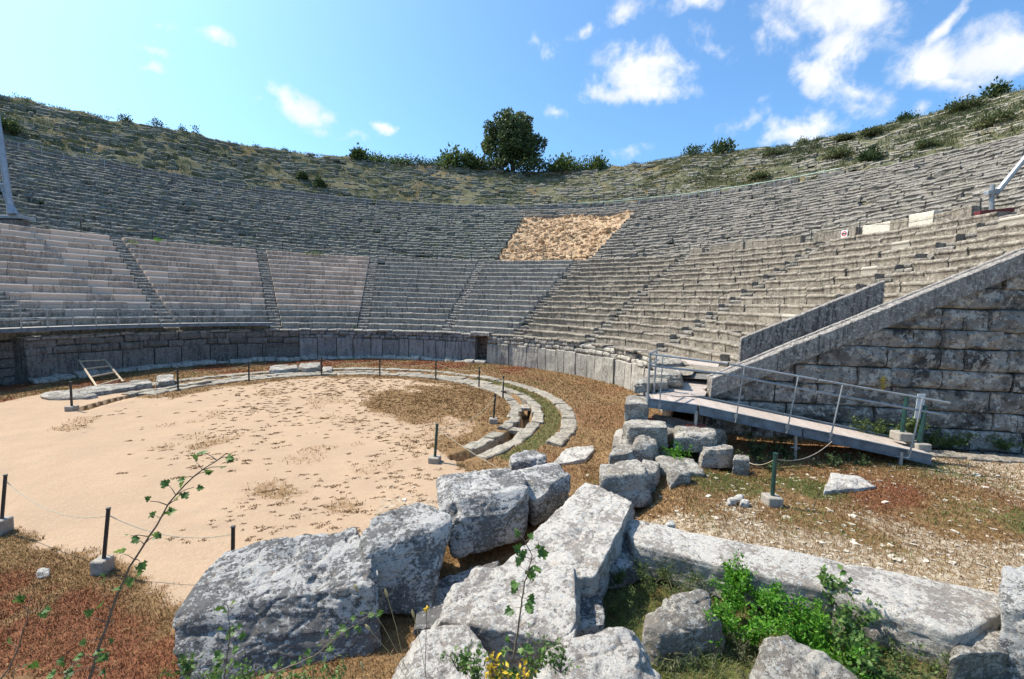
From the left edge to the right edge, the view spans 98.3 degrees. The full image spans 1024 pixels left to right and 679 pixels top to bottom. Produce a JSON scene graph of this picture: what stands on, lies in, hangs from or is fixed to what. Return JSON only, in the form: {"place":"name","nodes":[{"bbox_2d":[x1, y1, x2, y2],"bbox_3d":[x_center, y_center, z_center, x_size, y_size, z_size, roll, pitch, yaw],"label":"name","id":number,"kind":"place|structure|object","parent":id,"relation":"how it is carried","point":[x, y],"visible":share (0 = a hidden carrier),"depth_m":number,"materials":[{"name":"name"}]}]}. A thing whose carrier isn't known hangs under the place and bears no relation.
{"place":"outdoors","nodes":[
{"label":"outdoors","id":0,"kind":"place"},
{"bbox_2d":[0,359,1023,678],"bbox_3d":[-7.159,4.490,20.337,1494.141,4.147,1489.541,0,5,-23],"label":"ground","id":1,"kind":"structure","parent":0,"point":[74,469],"depth_m":11.85,"materials":[{"name":"sand"}]},
{"bbox_2d":[90,507,114,575],"bbox_3d":[-7.348,3.640,7.939,0.274,1.250,0.250,1,5,-2],"label":"rope post","id":2,"kind":"object","parent":1,"relation":"on","point":[104,562],"visible":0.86,"depth_m":7.92,"materials":[{"name":"concrete"}]},
{"bbox_2d":[76,382,136,395],"bbox_3d":[-20.575,2.546,22.670,1.766,0.346,2.947,4,5,24],"label":"loose block","id":3,"kind":"object","parent":1,"relation":"on","point":[99,390],"depth_m":22.30,"materials":[{"name":"beige stone"}]},
{"bbox_2d":[64,450,234,678],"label":"sapling","id":4,"kind":"object","parent":1,"relation":"on","point":[129,581],"visible":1,"depth_m":3.56,"materials":[{"name":"green plant"}]},
{"bbox_2d":[212,600,247,678],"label":"sapling","id":5,"kind":"object","parent":1,"relation":"on","point":[217,655],"visible":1,"depth_m":3.94,"materials":[{"name":"green plant"}]},
{"bbox_2d":[159,650,346,678],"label":"weed clump","id":6,"kind":"object","parent":1,"relation":"on","point":[183,661],"visible":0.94,"depth_m":4.13,"materials":[{"name":"green plant"}]},
{"bbox_2d":[172,527,381,678],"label":"boulder","id":7,"kind":"object","parent":1,"relation":"on","point":[296,597],"visible":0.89,"depth_m":6.27,"materials":[{"name":"stone"}]},
{"bbox_2d":[65,375,507,547],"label":"sand tufts","id":8,"kind":"object","parent":1,"relation":"on","point":[245,460],"visible":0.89,"depth_m":17.97,"materials":[{"name":"brown plant"}]},
{"bbox_2d":[264,609,383,678],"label":"sapling","id":9,"kind":"object","parent":1,"relation":"on","point":[330,648],"visible":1,"depth_m":3.94,"materials":[{"name":"green plant"}]},
{"bbox_2d":[121,370,543,459],"bbox_3d":[-7.514,3.152,24.226,20.880,0.813,13.298,4,5,22],"label":"kerb ring","id":10,"kind":"object","parent":1,"relation":"on","point":[529,429],"visible":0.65,"depth_m":22.54,"materials":[{"name":"stone"}]},
{"bbox_2d":[138,372,530,433],"bbox_3d":[-7.904,2.847,25.105,19.895,0.214,10.892,3,5,14],"label":"drain cover","id":11,"kind":"object","parent":10,"relation":"on","point":[515,430],"visible":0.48,"depth_m":26.39,"materials":[{"name":"stone"}]},
{"bbox_2d":[146,372,521,457],"bbox_3d":[-7.609,3.157,24.061,18.937,0.794,11.733,4,5,22],"label":"kerb ring","id":12,"kind":"object","parent":1,"relation":"on","point":[491,440],"visible":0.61,"depth_m":22.19,"materials":[{"name":"stone"}]},
{"bbox_2d":[0,328,710,416],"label":"arena wall","id":13,"kind":"structure","parent":1,"relation":"on","point":[38,359],"depth_m":32.22,"materials":[{"name":"grey stone"}]},
{"bbox_2d":[121,237,268,330],"bbox_3d":[-26.153,-4.881,38.179,10.471,7.482,13.304,-3,7,-44],"label":"seating wedge","id":14,"kind":"object","parent":13,"relation":"on","point":[182,275],"visible":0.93,"depth_m":37.57,"materials":[{"name":"grey stone"}]},
{"bbox_2d":[266,250,369,328],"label":"seating wedge","id":15,"kind":"object","parent":13,"relation":"on","point":[322,276],"visible":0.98,"depth_m":42.35,"materials":[{"name":"grey stone"}]},
{"bbox_2d":[368,257,478,330],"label":"seating wedge","id":16,"kind":"object","parent":13,"relation":"on","point":[416,294],"visible":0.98,"depth_m":44.39,"materials":[{"name":"grey stone"}]},
{"bbox_2d":[452,260,575,334],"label":"seating wedge","id":17,"kind":"object","parent":13,"relation":"on","point":[506,297],"visible":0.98,"depth_m":42.92,"materials":[{"name":"grey stone"}]},
{"bbox_2d":[585,257,689,342],"bbox_3d":[10.676,-3.518,35.755,12.670,7.240,0.868,-2,6,-38],"label":"stairway","id":18,"kind":"object","parent":13,"relation":"on","point":[592,339],"visible":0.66,"depth_m":34.97,"materials":[{"name":"grey stone"}]},
{"bbox_2d":[656,359,718,396],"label":"plank walkway","id":19,"kind":"structure","parent":13,"relation":"on","point":[693,386],"depth_m":16.35,"materials":[{"name":"wood"}]},
{"bbox_2d":[718,214,1019,366],"bbox_3d":[16.047,-2.071,19.924,12.698,7.241,0.867,2,5,1],"label":"stairway","id":20,"kind":"object","parent":13,"relation":"on","point":[887,278],"visible":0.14,"depth_m":19.83,"materials":[{"name":"grey stone"}]},
{"bbox_2d":[152,367,576,446],"bbox_3d":[-7.480,2.792,25.656,23.830,0.313,13.593,3,5,16],"label":"paving ring","id":21,"kind":"object","parent":1,"relation":"on","point":[568,428],"visible":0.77,"depth_m":24.09,"materials":[{"name":"stone"}]},
{"bbox_2d":[359,502,451,614],"bbox_3d":[-1.790,3.767,7.808,1.407,1.275,1.917,2,5,7],"label":"boulder","id":22,"kind":"object","parent":1,"relation":"on","point":[404,547],"visible":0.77,"depth_m":7.23,"materials":[{"name":"stone"}]},
{"bbox_2d":[392,625,495,678],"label":"boulder","id":23,"kind":"object","parent":1,"relation":"on","point":[436,641],"visible":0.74,"depth_m":5.40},
{"bbox_2d":[413,560,500,635],"bbox_3d":[-0.817,4.372,7.425,1.934,0.442,1.420,0,5,-23],"label":"boulder","id":24,"kind":"object","parent":1,"relation":"on","point":[445,584],"visible":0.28,"depth_m":7.18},
{"bbox_2d":[436,467,528,557],"bbox_3d":[-0.480,3.591,9.682,2.562,1.233,2.264,0,5,-23],"label":"boulder","id":25,"kind":"object","parent":1,"relation":"on","point":[487,509],"visible":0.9,"depth_m":8.75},
{"bbox_2d":[431,564,580,678],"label":"boulder","id":26,"kind":"object","parent":1,"relation":"on","point":[477,600],"visible":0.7,"depth_m":6.16,"materials":[{"name":"stone"}]},
{"bbox_2d":[508,449,546,469],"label":"boulder","id":27,"kind":"object","parent":1,"relation":"on","point":[523,459],"visible":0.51,"depth_m":12.98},
{"bbox_2d":[518,463,570,525],"bbox_3d":[0.735,3.643,10.659,1.584,1.042,1.848,0,5,-23],"label":"boulder","id":28,"kind":"object","parent":1,"relation":"on","point":[548,485],"visible":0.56,"depth_m":10.00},
{"bbox_2d":[503,483,634,599],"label":"stone slab","id":29,"kind":"structure","parent":1,"relation":"on","point":[582,530],"depth_m":8.05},
{"bbox_2d":[554,445,594,464],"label":"flat stone","id":30,"kind":"object","parent":1,"relation":"on","point":[574,455],"visible":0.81,"depth_m":14.59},
{"bbox_2d":[578,596,604,636],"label":"boulder","id":31,"kind":"object","parent":1,"relation":"on","point":[592,614],"visible":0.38,"depth_m":6.58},
{"bbox_2d":[533,627,660,678],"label":"boulder","id":32,"kind":"object","parent":1,"relation":"on","point":[614,653],"visible":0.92,"depth_m":5.29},
{"bbox_2d":[440,630,579,678],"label":"weed clump","id":33,"kind":"object","parent":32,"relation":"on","point":[464,662],"visible":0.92,"depth_m":4.70,"materials":[{"name":"green plant"}]},
{"bbox_2d":[500,528,548,658],"bbox_3d":[0.122,2.623,4.531,0.493,1.375,0.291,2,5,5],"label":"sapling","id":34,"kind":"object","parent":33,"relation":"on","point":[532,575],"visible":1,"depth_m":4.51,"materials":[{"name":"green plant"}]},
{"bbox_2d":[597,554,650,620],"bbox_3d":[1.927,4.210,7.653,0.684,0.539,1.619,4,5,27],"label":"weed clump","id":35,"kind":"object","parent":1,"relation":"on","point":[623,599],"visible":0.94,"depth_m":7.37,"materials":[{"name":"green plant"}]},
{"bbox_2d":[599,459,651,507],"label":"boulder","id":36,"kind":"object","parent":1,"relation":"on","point":[629,480],"visible":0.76,"depth_m":10.72,"materials":[{"name":"beige stone"}]},
{"bbox_2d":[608,539,643,589],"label":"boulder","id":37,"kind":"object","parent":1,"relation":"on","point":[621,561],"visible":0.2,"depth_m":8.00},
{"bbox_2d":[611,429,670,456],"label":"boulder","id":38,"kind":"object","parent":1,"relation":"on","point":[617,437],"visible":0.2,"depth_m":13.83,"materials":[{"name":"beige stone"}]},
{"bbox_2d":[620,419,667,448],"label":"boulder","id":39,"kind":"object","parent":38,"relation":"on","point":[632,429],"visible":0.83,"depth_m":13.27,"materials":[{"name":"beige stone"}]},
{"bbox_2d":[624,395,648,420],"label":"boulder","id":40,"kind":"object","parent":39,"relation":"on","point":[636,406],"visible":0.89,"depth_m":14.18,"materials":[{"name":"beige stone"}]},
{"bbox_2d":[632,434,659,462],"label":"boulder","id":41,"kind":"object","parent":1,"relation":"on","point":[645,446],"visible":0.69,"depth_m":12.83,"materials":[{"name":"beige stone"}]},
{"bbox_2d":[631,556,714,603],"bbox_3d":[2.865,4.129,7.776,1.511,0.659,1.124,3,5,16],"label":"weed clump","id":42,"kind":"object","parent":1,"relation":"on","point":[652,590],"visible":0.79,"depth_m":7.69,"materials":[{"name":"green plant"}]},
{"bbox_2d":[654,455,704,477],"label":"boulder","id":43,"kind":"object","parent":1,"relation":"on","point":[692,466],"visible":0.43,"depth_m":12.17,"materials":[{"name":"beige stone"}]},
{"bbox_2d":[642,589,725,668],"bbox_3d":[2.452,4.256,6.459,1.393,0.918,0.626,0,5,-15],"label":"boulder","id":44,"kind":"object","parent":1,"relation":"on","point":[674,623],"visible":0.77,"depth_m":6.24,"materials":[{"name":"beige stone"}]},
{"bbox_2d":[652,414,727,452],"bbox_3d":[5.824,3.296,14.737,2.553,1.270,1.995,3,5,21],"label":"boulder","id":45,"kind":"object","parent":1,"relation":"on","point":[671,422],"visible":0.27,"depth_m":14.41,"materials":[{"name":"beige stone"}]},
{"bbox_2d":[673,425,716,452],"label":"boulder","id":46,"kind":"object","parent":1,"relation":"on","point":[697,438],"visible":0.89,"depth_m":13.32,"materials":[{"name":"beige stone"}]},
{"bbox_2d":[661,624,756,678],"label":"weed clump","id":47,"kind":"object","parent":1,"relation":"on","point":[742,651],"visible":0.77,"depth_m":6.05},
{"bbox_2d":[698,444,733,467],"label":"boulder","id":48,"kind":"object","parent":1,"relation":"on","point":[718,456],"visible":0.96,"depth_m":13.03,"materials":[{"name":"beige stone"}]},
{"bbox_2d":[626,519,845,624],"bbox_3d":[3.886,4.153,8.052,3.895,0.689,1.115,4,5,23],"label":"kerb stone","id":49,"kind":"object","parent":1,"relation":"on","point":[794,573],"visible":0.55,"depth_m":7.87,"materials":[{"name":"stone"}]},
{"bbox_2d":[761,452,783,507],"bbox_3d":[6.000,3.212,10.156,0.340,1.250,0.340,2,5,0],"label":"rope post","id":50,"kind":"object","parent":1,"relation":"on","point":[772,498],"visible":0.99,"depth_m":10.10,"materials":[{"name":"green paint"}]},
{"bbox_2d":[703,549,878,678],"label":"green bush","id":51,"kind":"object","parent":1,"relation":"on","point":[774,609],"visible":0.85,"depth_m":6.59,"materials":[{"name":"green plant"}]},
{"bbox_2d":[643,349,950,466],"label":"access ramp","id":52,"kind":"structure","parent":1,"relation":"on","point":[847,436],"depth_m":13.80,"materials":[{"name":"metal"}]},
{"bbox_2d":[723,426,878,472],"bbox_3d":[8.632,3.580,13.508,5.195,1.473,1.910,3,5,16],"label":"green bush","id":53,"kind":"object","parent":1,"relation":"on","point":[756,450],"visible":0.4,"depth_m":13.59,"materials":[{"name":"green plant"}]},
{"bbox_2d":[749,635,857,678],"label":"boulder","id":54,"kind":"object","parent":1,"relation":"on","point":[785,657],"visible":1,"depth_m":5.58,"materials":[{"name":"beige stone"}]},
{"bbox_2d":[823,473,875,494],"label":"flat stone","id":55,"kind":"object","parent":1,"relation":"on","point":[839,483],"visible":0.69,"depth_m":11.31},
{"bbox_2d":[810,563,899,678],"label":"green bush","id":56,"kind":"object","parent":1,"relation":"on","point":[848,623],"visible":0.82,"depth_m":6.41,"materials":[{"name":"green plant"}]},
{"bbox_2d":[693,247,1023,456],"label":"retaining wall","id":57,"kind":"structure","parent":1,"relation":"on","point":[956,340],"depth_m":14.89,"materials":[{"name":"stone"}]},
{"bbox_2d":[847,412,930,440],"bbox_3d":[12.292,2.887,14.520,2.250,1.054,0.822,3,5,16],"label":"green bush","id":58,"kind":"object","parent":1,"relation":"on","point":[909,427],"visible":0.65,"depth_m":14.46,"materials":[{"name":"green plant"}]},
{"bbox_2d":[832,629,973,678],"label":"green bush","id":59,"kind":"object","parent":1,"relation":"on","point":[936,667],"visible":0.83,"depth_m":6.05,"materials":[{"name":"green plant"}]},
{"bbox_2d":[831,564,1000,669],"bbox_3d":[6.424,4.324,6.794,2.754,0.714,1.478,3,5,22],"label":"kerb stone","id":60,"kind":"object","parent":1,"relation":"on","point":[941,617],"visible":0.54,"depth_m":6.63,"materials":[{"name":"stone"}]},
{"bbox_2d":[923,427,1023,451],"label":"green bush","id":61,"kind":"object","parent":1,"relation":"on","point":[960,442],"visible":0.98,"depth_m":14.53,"materials":[{"name":"green plant"}]},
{"bbox_2d":[929,450,1023,463],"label":"kerb stone","id":62,"kind":"object","parent":1,"relation":"on","point":[983,457],"visible":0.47,"depth_m":13.83,"materials":[{"name":"stone"}]},
{"bbox_2d":[946,629,1008,678],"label":"boulder","id":63,"kind":"object","parent":1,"relation":"on","point":[983,655],"visible":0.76,"depth_m":6.01,"materials":[{"name":"beige stone"}]},
{"bbox_2d":[997,566,1023,678],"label":"boulder","id":64,"kind":"object","parent":1,"relation":"on","point":[1010,641],"visible":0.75,"depth_m":6.09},
{"bbox_2d":[0,358,1023,678],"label":"dry grass","id":65,"kind":"structure","parent":0,"point":[446,556],"depth_m":9.98,"materials":[{"name":"plant"}]},
{"bbox_2d":[0,86,1023,385],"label":"hillside","id":66,"kind":"structure","parent":0,"point":[464,198],"depth_m":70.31,"materials":[{"name":"plant"}]},
{"bbox_2d":[0,308,30,339],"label":"seating wedge","id":67,"kind":"object","parent":66,"relation":"on","point":[6,324],"visible":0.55,"depth_m":24.55,"materials":[{"name":"grey stone"}]},
{"bbox_2d":[0,304,273,332],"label":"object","id":68,"kind":"structure","parent":67,"relation":"on","point":[57,328],"depth_m":27.96,"materials":[{"name":"grey metal"}]},
{"bbox_2d":[0,95,44,148],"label":"ruined seating","id":69,"kind":"object","parent":66,"relation":"on","point":[29,140],"visible":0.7,"depth_m":53.88,"materials":[{"name":"stone"}]},
{"bbox_2d":[0,291,49,335],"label":"stairway","id":70,"kind":"object","parent":66,"relation":"on","point":[5,302],"visible":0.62,"depth_m":25.71,"materials":[{"name":"grey stone"}]},
{"bbox_2d":[0,147,107,234],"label":"seating wedge","id":71,"kind":"object","parent":66,"relation":"on","point":[37,176],"visible":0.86,"depth_m":41.08,"materials":[{"name":"stone"}]},
{"bbox_2d":[0,223,163,335],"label":"seating wedge","id":72,"kind":"object","parent":66,"relation":"on","point":[40,268],"visible":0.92,"depth_m":30.73,"materials":[{"name":"grey stone"}]},
{"bbox_2d":[24,102,244,189],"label":"ruined seating","id":73,"kind":"object","parent":66,"relation":"on","point":[226,172],"visible":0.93,"depth_m":62.77,"materials":[{"name":"stone"}]},
{"bbox_2d":[110,239,178,330],"bbox_3d":[-29.052,-4.521,34.652,12.643,7.225,0.868,5,6,35],"label":"stairway","id":74,"kind":"object","parent":66,"relation":"on","point":[144,284],"visible":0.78,"depth_m":34.21,"materials":[{"name":"grey stone"}]},
{"bbox_2d":[54,158,258,249],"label":"seating wedge","id":75,"kind":"object","parent":66,"relation":"on","point":[129,201],"visible":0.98,"depth_m":48.96,"materials":[{"name":"stone"}]},
{"bbox_2d":[256,252,280,328],"bbox_3d":[-22.578,-4.871,40.876,0.868,7.276,12.690,-1,6,-34],"label":"stairway","id":76,"kind":"object","parent":66,"relation":"on","point":[270,300],"visible":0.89,"depth_m":39.97,"materials":[{"name":"grey stone"}]},
{"bbox_2d":[241,148,389,200],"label":"ruined seating","id":77,"kind":"object","parent":66,"relation":"on","point":[285,164],"visible":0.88,"depth_m":75.91,"materials":[{"name":"stone"}]},
{"bbox_2d":[247,190,384,257],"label":"seating wedge","id":78,"kind":"object","parent":66,"relation":"on","point":[356,236],"visible":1,"depth_m":57.74,"materials":[{"name":"stone"}]},
{"bbox_2d":[357,259,377,329],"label":"stairway","id":79,"kind":"object","parent":66,"relation":"on","point":[367,300],"visible":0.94,"depth_m":42.97,"materials":[{"name":"grey stone"}]},
{"bbox_2d":[4,141,845,209],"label":"terrace wall","id":80,"kind":"structure","parent":66,"relation":"on","point":[642,201],"depth_m":63.65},
{"bbox_2d":[376,206,525,260],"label":"seating wedge","id":81,"kind":"object","parent":66,"relation":"on","point":[465,239],"visible":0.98,"depth_m":61.23,"materials":[{"name":"stone"}]},
{"bbox_2d":[387,163,530,206],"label":"ruined seating","id":82,"kind":"object","parent":66,"relation":"on","point":[441,181],"visible":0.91,"depth_m":81.02,"materials":[{"name":"stone"}]},
{"bbox_2d":[442,262,484,330],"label":"stairway","id":83,"kind":"object","parent":66,"relation":"on","point":[456,311],"visible":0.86,"depth_m":43.24,"materials":[{"name":"grey stone"}]},
{"bbox_2d":[480,106,548,170],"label":"evergreen tree","id":84,"kind":"object","parent":66,"relation":"on","point":[509,134],"visible":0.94,"depth_m":85.59,"materials":[{"name":"green plant"}]},
{"bbox_2d":[8,134,1023,209],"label":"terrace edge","id":85,"kind":"object","parent":66,"relation":"on","point":[413,207],"visible":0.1,"depth_m":61.45,"materials":[{"name":"stone"}]},
{"bbox_2d":[4,139,839,209],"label":"handrail","id":86,"kind":"object","parent":85,"relation":"on","point":[123,167],"visible":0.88,"depth_m":61.23,"materials":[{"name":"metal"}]},
{"bbox_2d":[514,262,580,334],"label":"stairway","id":87,"kind":"object","parent":66,"relation":"on","point":[539,307],"visible":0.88,"depth_m":40.56,"materials":[{"name":"grey stone"}]},
{"bbox_2d":[498,210,633,260],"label":"rubble slope","id":88,"kind":"structure","parent":66,"relation":"on","point":[564,235],"depth_m":57.78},
{"bbox_2d":[513,204,637,218],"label":"seating wedge","id":89,"kind":"object","parent":66,"relation":"on","point":[615,210],"visible":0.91,"depth_m":66.84,"materials":[{"name":"grey stone"}]},
{"bbox_2d":[520,159,664,206],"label":"ruined seating","id":90,"kind":"object","parent":66,"relation":"on","point":[570,187],"visible":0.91,"depth_m":76.44,"materials":[{"name":"stone"}]},
{"bbox_2d":[523,254,684,340],"bbox_3d":[7.554,-4.007,39.166,10.625,7.542,13.376,6,6,41],"label":"seating wedge","id":91,"kind":"object","parent":66,"relation":"on","point":[628,278],"visible":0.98,"depth_m":38.30,"materials":[{"name":"stone"}]},
{"bbox_2d":[588,184,790,258],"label":"seating wedge","id":92,"kind":"object","parent":66,"relation":"on","point":[700,217],"visible":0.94,"depth_m":50.80,"materials":[{"name":"grey stone"}]},
{"bbox_2d":[595,242,824,350],"bbox_3d":[13.034,-3.320,32.437,13.605,7.552,10.544,0,5,-23],"label":"seating wedge","id":93,"kind":"object","parent":66,"relation":"on","point":[706,281],"visible":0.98,"depth_m":31.17,"materials":[{"name":"stone"}]},
{"bbox_2d":[646,136,837,198],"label":"ruined seating","id":94,"kind":"object","parent":66,"relation":"on","point":[751,159],"visible":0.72,"depth_m":66.05,"materials":[{"name":"stone"}]},
{"bbox_2d":[657,243,829,352],"bbox_3d":[14.946,-2.727,27.780,12.646,7.287,0.867,0,5,-18],"label":"stairway","id":95,"kind":"object","parent":66,"relation":"on","point":[714,316],"visible":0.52,"depth_m":27.50,"materials":[{"name":"grey stone"}]},
{"bbox_2d":[668,211,1017,361],"bbox_3d":[16.001,-2.530,23.955,13.254,7.527,9.160,1,5,-8],"label":"seating wedge","id":96,"kind":"object","parent":66,"relation":"on","point":[872,257],"visible":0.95,"depth_m":23.36,"materials":[{"name":"stone"}]},
{"bbox_2d":[707,135,1023,251],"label":"seating wedge","id":97,"kind":"object","parent":66,"relation":"on","point":[908,183],"visible":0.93,"depth_m":38.88,"materials":[{"name":"grey stone"}]},
{"bbox_2d":[730,206,1023,363],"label":"seating wedge","id":98,"kind":"object","parent":66,"relation":"on","point":[987,244],"visible":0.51,"depth_m":17.69,"materials":[{"name":"stone"}]},
{"bbox_2d":[805,94,1023,180],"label":"ruined seating","id":99,"kind":"object","parent":66,"relation":"on","point":[976,133],"visible":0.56,"depth_m":48.54,"materials":[{"name":"stone"}]},
{"bbox_2d":[883,140,1023,221],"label":"seating wedge","id":100,"kind":"object","parent":66,"relation":"on","point":[971,186],"visible":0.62,"depth_m":29.34,"materials":[{"name":"grey stone"}]},
{"bbox_2d":[959,103,1022,129],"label":"shrub","id":101,"kind":"object","parent":66,"relation":"on","point":[992,118],"visible":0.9,"depth_m":42.49,"materials":[{"name":"green plant"}]},
{"bbox_2d":[0,358,1023,678],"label":"red dry grass","id":102,"kind":"structure","parent":0,"point":[76,608],"depth_m":7.08,"materials":[{"name":"plant"}]},
{"bbox_2d":[0,0,1023,171],"label":"sky","id":103,"kind":"structure","parent":0,"point":[642,81],"materials":[{"name":"blue"}]},
{"bbox_2d":[23,358,1023,678],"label":"green grass","id":104,"kind":"structure","parent":0,"point":[811,486],"depth_m":10.82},
{"bbox_2d":[110,212,1019,262],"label":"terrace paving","id":105,"kind":"structure","parent":0,"point":[377,258],"depth_m":39.87,"materials":[{"name":"grey stone"}]},
{"bbox_2d":[0,117,35,226],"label":"steel mast","id":106,"kind":"object","parent":105,"relation":"on","point":[13,216],"visible":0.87,"depth_m":33.60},
{"bbox_2d":[369,400,1023,590],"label":"gravel","id":107,"kind":"structure","parent":0,"point":[898,559],"depth_m":9.22,"materials":[{"name":"stone"}]},
{"bbox_2d":[604,577,955,678],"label":"tall grass","id":108,"kind":"structure","parent":0,"point":[622,621],"depth_m":6.26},
{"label":"stair flight","id":109,"kind":"object","parent":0,"visible":0},
{"bbox_2d":[737,280,884,362],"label":"stair parapet","id":110,"kind":"structure","parent":109,"relation":"on","point":[772,336],"depth_m":16.87,"materials":[{"name":"stone"}]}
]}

